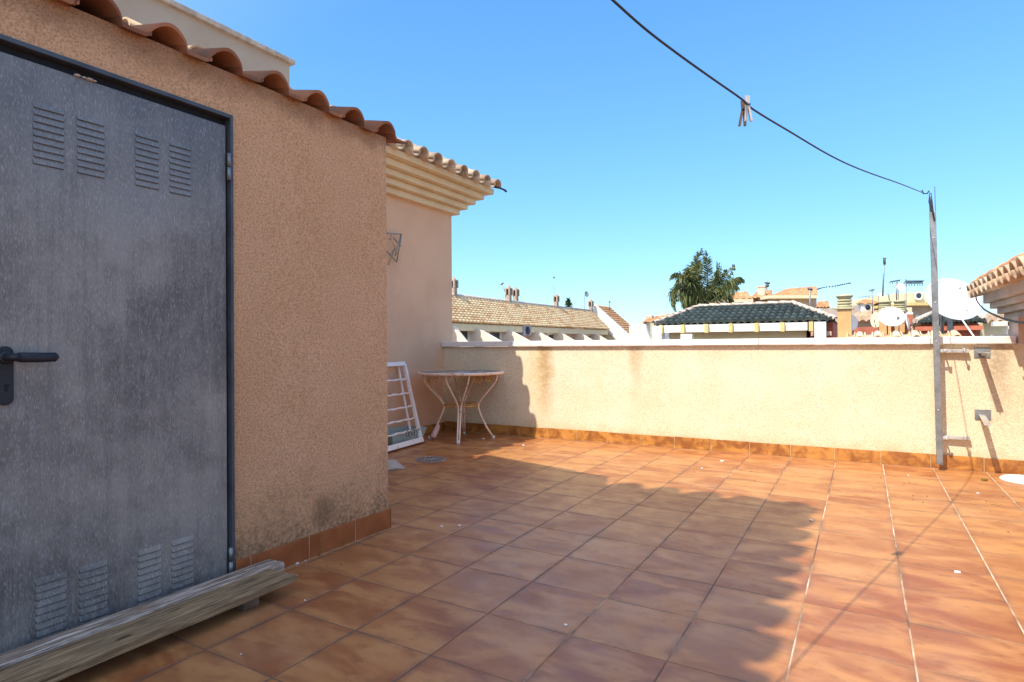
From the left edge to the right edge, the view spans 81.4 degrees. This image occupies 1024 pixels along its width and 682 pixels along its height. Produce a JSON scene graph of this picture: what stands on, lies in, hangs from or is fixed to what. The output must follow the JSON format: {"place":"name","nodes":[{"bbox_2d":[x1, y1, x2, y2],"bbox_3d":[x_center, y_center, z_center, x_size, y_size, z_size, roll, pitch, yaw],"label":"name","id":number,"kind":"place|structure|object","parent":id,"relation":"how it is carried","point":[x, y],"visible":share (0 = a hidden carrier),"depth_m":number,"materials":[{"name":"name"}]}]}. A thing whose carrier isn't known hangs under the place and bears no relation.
{"place":"outdoors","nodes":[
{"label":"outdoors","id":0,"kind":"place"},
{"bbox_2d":[57,430,1023,681],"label":"terrace floor","id":1,"kind":"structure","parent":0,"point":[631,563],"depth_m":2.50,"materials":[{"name":"tile"}]},
{"bbox_2d":[0,0,407,653],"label":"storage shed","id":2,"kind":"structure","parent":1,"relation":"on","point":[192,316],"depth_m":2.27,"materials":[{"name":"paint"}]},
{"bbox_2d":[0,51,226,653],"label":"door","id":3,"kind":"structure","parent":2,"relation":"in","point":[113,375],"depth_m":2.08,"materials":[{"name":"grey metal"}]},
{"bbox_2d":[234,597,258,610],"bbox_3d":[-1.046,0.995,2.304,0.120,0.050,0.070,-1,0,31],"label":"wood block","id":4,"kind":"object","parent":1,"relation":"on","point":[248,604],"depth_m":2.27,"materials":[{"name":"wood"}]},
{"bbox_2d":[0,559,284,669],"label":"plank","id":5,"kind":"object","parent":4,"relation":"on","point":[30,650],"visible":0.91,"depth_m":2.01,"materials":[{"name":"grey wood"}]},
{"bbox_2d":[388,459,404,469],"bbox_3d":[-1.107,1.028,4.910,0.370,0.014,0.386,0,0,-22],"label":"loose tile","id":6,"kind":"object","parent":1,"relation":"on","point":[393,464],"visible":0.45,"depth_m":4.88,"materials":[{"name":"stone"}]},
{"bbox_2d":[387,362,423,451],"bbox_3d":[-1.197,0.634,5.842,0.382,0.837,0.952,-1,0,24],"label":"slatted frame","id":7,"kind":"object","parent":1,"relation":"on","point":[419,439],"visible":0.59,"depth_m":6.09,"materials":[{"name":"white paint"}]},
{"bbox_2d":[388,425,426,445],"bbox_3d":[-1.137,0.968,6.031,0.277,0.150,0.536,-1,0,31],"label":"plastic tub","id":8,"kind":"object","parent":1,"relation":"on","point":[396,439],"visible":0.55,"depth_m":6.02,"materials":[{"name":"white plastic"}]},
{"bbox_2d":[415,456,445,461],"bbox_3d":[-0.709,1.031,5.199,0.270,0.005,0.270,-1,0,31],"label":"floor drain","id":9,"kind":"object","parent":1,"relation":"on","point":[431,459],"visible":1,"depth_m":5.18,"materials":[{"name":"metal"}]},
{"bbox_2d":[431,424,439,438],"bbox_3d":[-0.809,0.960,6.298,0.064,0.148,0.128,-1,0,31],"label":"pink bottle","id":10,"kind":"object","parent":1,"relation":"on","point":[435,432],"visible":1,"depth_m":6.27,"materials":[{"name":"plastic"}]},
{"bbox_2d":[417,369,503,443],"bbox_3d":[-0.543,0.681,6.355,0.924,0.719,0.924,-1,0,31],"label":"round table","id":11,"kind":"object","parent":1,"relation":"on","point":[468,373],"visible":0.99,"depth_m":6.25,"materials":[{"name":"metal"}]},
{"bbox_2d":[303,462,1010,572],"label":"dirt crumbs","id":12,"kind":"object","parent":1,"relation":"on","point":[757,469],"visible":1,"depth_m":3.84,"materials":[{"name":"brown soil"}]},
{"bbox_2d":[442,336,1023,474],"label":"parapet wall","id":13,"kind":"structure","parent":1,"relation":"on","point":[849,399],"depth_m":5.31,"materials":[{"name":"paint"}]},
{"bbox_2d":[921,186,969,464],"bbox_3d":[3.356,-0.123,4.611,0.298,2.151,0.149,-1,0,31],"label":"clothesline post","id":14,"kind":"object","parent":13,"relation":"attached to","point":[937,351],"visible":1,"depth_m":4.59,"materials":[{"name":"metal"}]},
{"bbox_2d":[611,0,922,192],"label":"clothesline","id":15,"kind":"object","parent":14,"relation":"attached to","point":[679,54],"visible":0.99,"depth_m":1.79,"materials":[{"name":"black plastic"}]},
{"bbox_2d":[738,100,745,126],"bbox_3d":[0.740,-0.732,1.914,0.024,0.082,0.013,0,0,0],"label":"clothes peg","id":16,"kind":"object","parent":15,"relation":"attached to","point":[742,113],"visible":0.94,"depth_m":1.91,"materials":[{"name":"brown wood"}]},
{"bbox_2d":[744,95,752,121],"bbox_3d":[0.755,-0.742,1.900,0.025,0.082,0.013,0,0,0],"label":"clothes peg","id":17,"kind":"object","parent":15,"relation":"attached to","point":[747,107],"visible":1,"depth_m":1.90,"materials":[{"name":"white plastic"}]},
{"bbox_2d":[974,347,990,357],"bbox_3d":[3.513,0.090,4.413,0.100,0.080,0.342,-1,0,31],"label":"steel bracket","id":18,"kind":"object","parent":13,"relation":"attached to","point":[983,352],"visible":1,"depth_m":4.55,"materials":[{"name":"metal"}]},
{"bbox_2d":[975,409,991,427],"bbox_3d":[3.524,0.577,4.423,0.100,0.105,0.312,-1,0,31],"label":"steel bracket","id":19,"kind":"object","parent":13,"relation":"attached to","point":[984,416],"visible":1,"depth_m":4.54,"materials":[{"name":"metal"}]},
{"bbox_2d":[999,474,1023,484],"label":"white lid","id":20,"kind":"object","parent":1,"relation":"on","point":[1015,478],"visible":1,"depth_m":4.23,"materials":[{"name":"paint"}]},
{"bbox_3d":[-1.615,0.994,1.339,0.120,0.050,0.070,-1,0,31],"label":"wood block","id":21,"kind":"object","parent":1,"relation":"on","visible":0},
{"bbox_2d":[0,568,297,681],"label":"plank","id":22,"kind":"object","parent":21,"relation":"on","point":[63,662],"visible":1,"depth_m":1.93,"materials":[{"name":"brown wood"}]},
{"bbox_2d":[175,0,1023,324],"label":"sky","id":23,"kind":"structure","parent":0,"point":[617,160],"materials":[{"name":"blue"}]},
{"bbox_2d":[870,312,878,327],"bbox_3d":[7.973,-0.253,13.015,0.212,0.775,0.233,0,0,8],"label":"satellite dish","id":24,"kind":"object","parent":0,"point":[874,320],"visible":0.77,"depth_m":13.02,"materials":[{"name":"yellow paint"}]},
{"label":"ground","id":25,"kind":"structure","parent":0,"visible":0},
{"bbox_2d":[113,0,294,85],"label":"penthouse block","id":26,"kind":"structure","parent":25,"relation":"on","point":[194,27],"depth_m":6.33,"materials":[{"name":"paint"}]},
{"bbox_2d":[122,17,506,433],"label":"neighbour house","id":27,"kind":"structure","parent":25,"relation":"on","point":[429,194],"depth_m":6.57,"materials":[{"name":"paint"}]},
{"bbox_2d":[387,233,401,264],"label":"wall airer","id":28,"kind":"structure","parent":27,"relation":"attached to","point":[392,253],"depth_m":6.17,"materials":[{"name":"metal"}]},
{"bbox_2d":[452,293,609,346],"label":"row houses","id":29,"kind":"structure","parent":25,"relation":"on","point":[476,318],"depth_m":28.74,"materials":[{"name":"beige tile"}]},
{"bbox_2d":[452,276,458,296],"bbox_3d":[-2.513,-2.279,25.717,0.290,1.088,0.290,-1,0,31],"label":"chimney pot","id":30,"kind":"object","parent":29,"relation":"on","point":[455,286],"visible":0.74,"depth_m":25.64,"materials":[{"name":"beige concrete"}]},
{"bbox_2d":[460,331,468,341],"bbox_3d":[-2.333,0.529,24.436,0.060,2.066,2.000,-1,0,31],"label":"window","id":31,"kind":"structure","parent":29,"relation":"in","point":[465,333],"depth_m":25.09,"materials":[{"name":"white paint"}]},
{"bbox_2d":[487,332,501,340],"bbox_3d":[-0.534,0.544,27.488,0.060,2.074,2.200,-1,0,31],"label":"window","id":32,"kind":"structure","parent":29,"relation":"in","point":[498,335],"depth_m":27.23,"materials":[{"name":"white paint"}]},
{"bbox_2d":[505,284,512,302],"bbox_3d":[-0.162,-2.274,29.706,0.290,1.117,0.290,-1,0,31],"label":"chimney pot","id":33,"kind":"object","parent":29,"relation":"on","point":[508,291],"visible":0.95,"depth_m":29.64,"materials":[{"name":"beige concrete"}]},
{"bbox_2d":[512,286,519,300],"bbox_3d":[0.189,-2.283,30.499,0.290,1.086,0.290,-1,0,31],"label":"chimney pot","id":34,"kind":"object","parent":29,"relation":"on","point":[516,293],"visible":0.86,"depth_m":30.44,"materials":[{"name":"beige concrete"}]},
{"bbox_2d":[517,325,530,335],"bbox_3d":[0.610,-0.543,29.040,0.375,0.550,0.850,-1,0,31],"label":"air conditioner","id":35,"kind":"object","parent":29,"relation":"attached to","point":[526,330],"visible":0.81,"depth_m":28.86,"materials":[{"name":"white metal"}]},
{"bbox_2d":[546,333,565,338],"bbox_3d":[2.455,0.606,32.558,0.060,2.088,2.400,-1,0,31],"label":"window","id":36,"kind":"structure","parent":29,"relation":"in","point":[550,335],"depth_m":31.85,"materials":[{"name":"white paint"}]},
{"bbox_2d":[553,293,559,307],"bbox_3d":[2.548,-2.256,34.304,0.290,1.041,0.290,-1,0,31],"label":"chimney pot","id":37,"kind":"object","parent":29,"relation":"on","point":[556,299],"visible":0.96,"depth_m":34.23,"materials":[{"name":"beige concrete"}]},
{"bbox_2d":[588,299,593,311],"bbox_3d":[5.124,-2.227,38.675,0.290,1.113,0.290,-1,0,31],"label":"chimney pot","id":38,"kind":"object","parent":29,"relation":"on","point":[590,303],"visible":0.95,"depth_m":38.61,"materials":[{"name":"beige concrete"}]},
{"bbox_2d":[565,297,573,306],"bbox_3d":[3.852,2.367,39.936,0.773,10.673,0.734,-1,0,31],"label":"tree","id":39,"kind":"object","parent":25,"relation":"on","point":[568,302],"visible":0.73,"depth_m":39.92,"materials":[{"name":"green plant"}]},
{"bbox_2d":[593,304,630,339],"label":"end wing house","id":40,"kind":"structure","parent":25,"relation":"on","point":[614,322],"depth_m":38.59,"materials":[{"name":"white paint"}]},
{"bbox_2d":[629,314,671,339],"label":"gable house","id":41,"kind":"structure","parent":25,"relation":"on","point":[643,331],"depth_m":25.59,"materials":[{"name":"white paint"}]},
{"bbox_2d":[667,248,744,311],"bbox_3d":[10.096,1.384,30.941,4.588,12.460,2.488,0,0,-1],"label":"palm tree","id":42,"kind":"object","parent":25,"relation":"on","point":[694,290],"visible":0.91,"depth_m":30.55,"materials":[{"name":"green plant"}]},
{"bbox_2d":[651,300,837,345],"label":"green roof house","id":43,"kind":"structure","parent":25,"relation":"on","point":[767,319],"depth_m":14.50,"materials":[{"name":"tile"}]},
{"bbox_2d":[807,287,812,305],"bbox_3d":[7.262,-0.896,14.495,0.118,0.831,0.054,0,0,0],"label":"aerial mast","id":44,"kind":"object","parent":43,"relation":"on","point":[810,289],"visible":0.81,"depth_m":14.48,"materials":[{"name":"metal"}]},
{"bbox_2d":[728,286,817,307],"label":"orange roof house","id":45,"kind":"structure","parent":25,"relation":"on","point":[799,294],"depth_m":40.20,"materials":[{"name":"tile"}]},
{"bbox_2d":[817,282,850,289],"bbox_3d":[20.538,-3.497,37.999,2.176,0.476,0.097,0,0,0],"label":"tv aerial","id":46,"kind":"object","parent":45,"relation":"attached to","point":[835,285],"visible":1,"depth_m":37.97,"materials":[{"name":"grey metal"}]},
{"bbox_2d":[816,301,829,308],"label":"roof","id":47,"kind":"structure","parent":25,"relation":"on","point":[822,305],"depth_m":37.67,"materials":[{"name":"orange tile"}]},
{"bbox_2d":[835,294,853,337],"bbox_3d":[6.507,3.258,11.577,0.314,8.322,0.314,-1,0,31],"label":"chimney","id":48,"kind":"object","parent":25,"relation":"on","point":[844,308],"visible":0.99,"depth_m":11.50,"materials":[{"name":"paint"}]},
{"bbox_2d":[852,315,857,334],"bbox_3d":[6.739,-0.138,11.818,0.210,0.757,0.234,0,0,-2],"label":"satellite dish","id":49,"kind":"object","parent":48,"relation":"attached to","point":[854,322],"visible":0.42,"depth_m":11.77,"materials":[{"name":"metal"}]},
{"bbox_2d":[837,310,876,327],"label":"brown canopy roof","id":50,"kind":"structure","parent":25,"relation":"on","point":[863,317],"depth_m":20.41,"materials":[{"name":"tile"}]},
{"bbox_2d":[869,289,873,313],"bbox_3d":[12.085,-1.330,19.998,0.176,0.869,0.127,0,0,0],"label":"aerial","id":51,"kind":"object","parent":50,"relation":"on","point":[872,299],"visible":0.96,"depth_m":19.99,"materials":[{"name":"metal"}]},
{"bbox_2d":[819,293,895,321],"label":"orange hip house","id":52,"kind":"structure","parent":25,"relation":"on","point":[864,304],"depth_m":28.50,"materials":[{"name":"tile"}]},
{"bbox_2d":[837,314,912,337],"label":"red wall house","id":53,"kind":"structure","parent":25,"relation":"on","point":[868,330],"depth_m":17.78,"materials":[{"name":"paint"}]},
{"bbox_2d":[837,291,931,318],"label":"pale block house","id":54,"kind":"structure","parent":25,"relation":"on","point":[917,304],"depth_m":26.50,"materials":[{"name":"paint"}]},
{"bbox_2d":[882,258,885,295],"bbox_3d":[14.989,-2.587,23.999,0.166,1.564,0.093,0,0,-2],"label":"aerial mast","id":55,"kind":"object","parent":54,"relation":"attached to","point":[884,261],"visible":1,"depth_m":23.98,"materials":[{"name":"metal"}]},
{"bbox_2d":[889,279,900,299],"bbox_3d":[12.864,-1.702,19.998,0.341,0.754,0.128,0,0,0],"label":"aerial","id":56,"kind":"object","parent":54,"relation":"attached to","point":[896,285],"visible":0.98,"depth_m":19.98,"materials":[{"name":"metal"}]},
{"bbox_2d":[898,283,904,299],"bbox_3d":[14.403,-1.454,21.997,0.269,1.368,0.287,-1,0,31],"label":"satellite dish","id":57,"kind":"object","parent":54,"relation":"attached to","point":[901,287],"visible":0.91,"depth_m":22.03,"materials":[{"name":"metal"}]},
{"bbox_2d":[914,291,923,299],"bbox_3d":[17.813,-1.975,26.075,0.400,0.400,0.052,0,0,0],"label":"round window","id":58,"kind":"structure","parent":54,"relation":"in","point":[918,295],"depth_m":26.06,"materials":[{"name":"white paint"}]},
{"bbox_2d":[877,300,891,336],"bbox_3d":[7.855,3.283,12.477,0.276,8.262,0.276,-1,0,31],"label":"chimney","id":59,"kind":"object","parent":25,"relation":"on","point":[882,305],"visible":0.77,"depth_m":12.42,"materials":[{"name":"paint"}]},
{"bbox_2d":[893,300,907,336],"bbox_3d":[8.174,3.277,12.477,0.263,8.270,0.263,-1,0,31],"label":"chimney","id":60,"kind":"object","parent":25,"relation":"on","point":[899,304],"visible":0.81,"depth_m":12.41,"materials":[{"name":"paint"}]},
{"bbox_2d":[903,279,923,333],"bbox_3d":[8.302,-0.684,12.297,0.384,1.190,0.126,0,0,0],"label":"aerial","id":61,"kind":"object","parent":60,"relation":"attached to","point":[909,282],"visible":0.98,"depth_m":12.29,"materials":[{"name":"metal"}]},
{"bbox_2d":[847,330,961,344],"bbox_3d":[5.237,3.630,7.868,1.449,7.555,0.517,-1,0,31],"label":"tiled ledge","id":62,"kind":"object","parent":25,"relation":"on","point":[952,333],"visible":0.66,"depth_m":7.84,"materials":[{"name":"beige tile"}]},
{"bbox_2d":[910,311,989,336],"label":"red edged roof","id":63,"kind":"structure","parent":25,"relation":"on","point":[923,322],"depth_m":11.00,"materials":[{"name":"paint"}]},
{"bbox_2d":[878,307,904,333],"bbox_3d":[7.319,-0.218,11.489,0.383,0.889,0.378,0,0,-41],"label":"satellite dish","id":64,"kind":"object","parent":63,"relation":"attached to","point":[891,316],"visible":0.97,"depth_m":11.53,"materials":[{"name":"metal"}]},
{"bbox_2d":[898,314,915,336],"bbox_3d":[8.101,-0.174,12.215,0.210,0.784,0.231,0,0,-8],"label":"satellite dish","id":65,"kind":"object","parent":63,"relation":"attached to","point":[907,322],"visible":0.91,"depth_m":12.19,"materials":[{"name":"metal"}]},
{"bbox_2d":[925,278,982,333],"bbox_3d":[6.910,-0.173,9.358,1.045,1.631,0.365,0,0,-6],"label":"satellite dish","id":66,"kind":"object","parent":63,"relation":"attached to","point":[956,302],"visible":0.81,"depth_m":9.37,"materials":[{"name":"metal"}]},
{"bbox_2d":[962,319,973,335],"bbox_3d":[6.836,-0.165,8.900,0.024,0.350,0.654,-1,0,22],"label":"dish stay","id":67,"kind":"object","parent":66,"relation":"attached to","point":[972,334],"visible":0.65,"depth_m":8.95,"materials":[{"name":"white paint"}]},
{"bbox_2d":[911,313,1004,335],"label":"cream corner house","id":68,"kind":"structure","parent":25,"relation":"on","point":[988,329],"depth_m":11.50,"materials":[{"name":"yellow paint"}]},
{"bbox_2d":[991,321,1008,335],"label":"white side wall","id":69,"kind":"structure","parent":25,"relation":"on","point":[1001,323],"depth_m":5.76,"materials":[{"name":"paint"}]},
{"bbox_3d":[-0.497,4.435,0.258,7.700,6.140,12.050,-1,0,31],"label":"house body","id":70,"kind":"object","parent":25,"relation":"on","visible":0},
{"bbox_2d":[966,252,1023,343],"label":"eaved outhouse","id":71,"kind":"structure","parent":70,"relation":"on","point":[1000,288],"depth_m":4.50,"materials":[{"name":"beige paint"}]},
{"bbox_2d":[975,297,1023,323],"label":"loose cable","id":72,"kind":"object","parent":71,"relation":"hanging from","point":[1009,320],"visible":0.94,"depth_m":4.93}
]}

